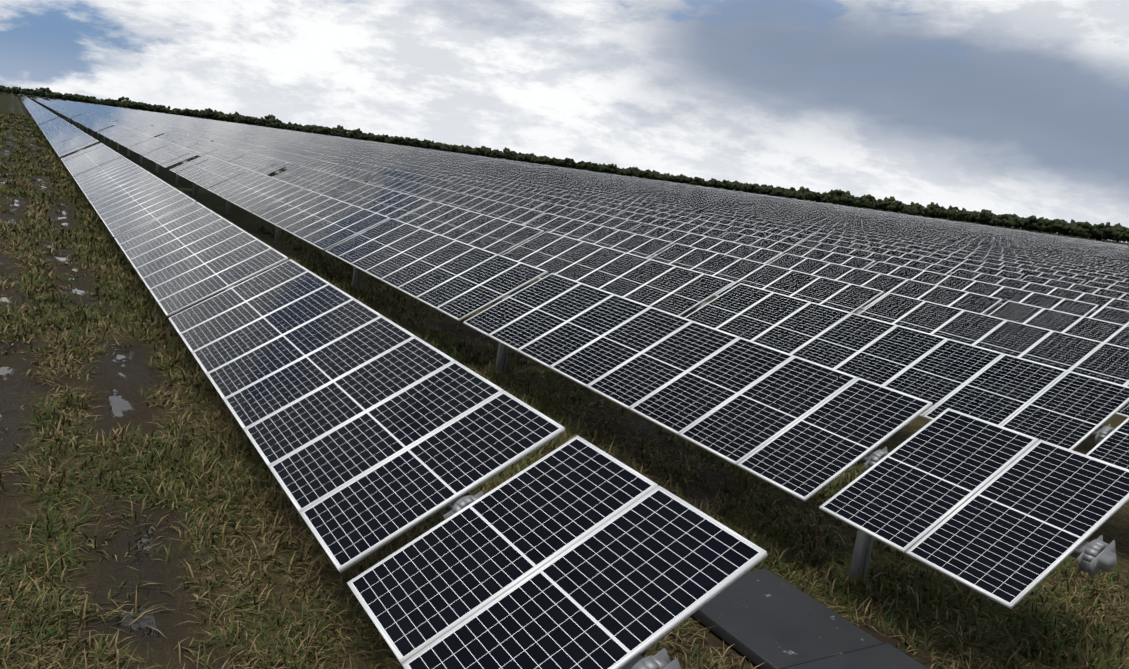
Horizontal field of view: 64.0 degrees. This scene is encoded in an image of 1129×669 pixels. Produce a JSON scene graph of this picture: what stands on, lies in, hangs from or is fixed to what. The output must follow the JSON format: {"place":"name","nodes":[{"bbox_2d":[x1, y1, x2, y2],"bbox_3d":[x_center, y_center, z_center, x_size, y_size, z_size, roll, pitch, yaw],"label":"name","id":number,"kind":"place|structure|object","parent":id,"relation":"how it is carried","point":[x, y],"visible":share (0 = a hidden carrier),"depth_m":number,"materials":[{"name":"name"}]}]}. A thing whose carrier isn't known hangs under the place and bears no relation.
{"place":"outdoors","nodes":[
{"label":"outdoors","id":0,"kind":"place"},
{"bbox_2d":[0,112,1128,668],"bbox_3d":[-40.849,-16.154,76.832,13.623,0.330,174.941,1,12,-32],"label":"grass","id":1,"kind":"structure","parent":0,"point":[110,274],"depth_m":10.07,"materials":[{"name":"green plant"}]},
{"bbox_2d":[0,92,1128,668],"bbox_3d":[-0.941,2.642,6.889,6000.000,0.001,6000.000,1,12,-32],"label":"ground","id":2,"kind":"structure","parent":0,"point":[118,378],"depth_m":9.76,"materials":[{"name":"green soil"}]},
{"bbox_2d":[0,85,1128,244],"bbox_3d":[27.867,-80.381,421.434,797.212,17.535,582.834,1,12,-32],"label":"tree belt","id":3,"kind":"object","parent":2,"relation":"on","point":[1118,233],"visible":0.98,"depth_m":568.41,"materials":[{"name":"green plant"}]},
{"bbox_2d":[18,94,1128,300],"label":"solar panels","id":4,"kind":"object","parent":2,"relation":"on","point":[1013,258],"visible":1,"depth_m":67.99,"materials":[{"name":"black glass"}]},
{"bbox_2d":[30,105,1117,668],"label":"panel mounting supports","id":5,"kind":"object","parent":2,"relation":"on","point":[1094,557],"visible":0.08,"depth_m":9.60,"materials":[{"name":"grey metal"}]},
{"bbox_2d":[76,160,1128,668],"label":"solar panels","id":6,"kind":"object","parent":5,"relation":"on","point":[366,430],"visible":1,"depth_m":10.36,"materials":[{"name":"black glass"}]},
{"bbox_2d":[692,569,927,668],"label":"trench cover slab","id":7,"kind":"structure","parent":2,"relation":"on","point":[770,619],"depth_m":8.15,"materials":[{"name":"concrete"}]},
{"bbox_2d":[0,0,1128,242],"label":"sky","id":8,"kind":"structure","parent":0,"point":[1020,108],"materials":[{"name":"white"}]}
]}

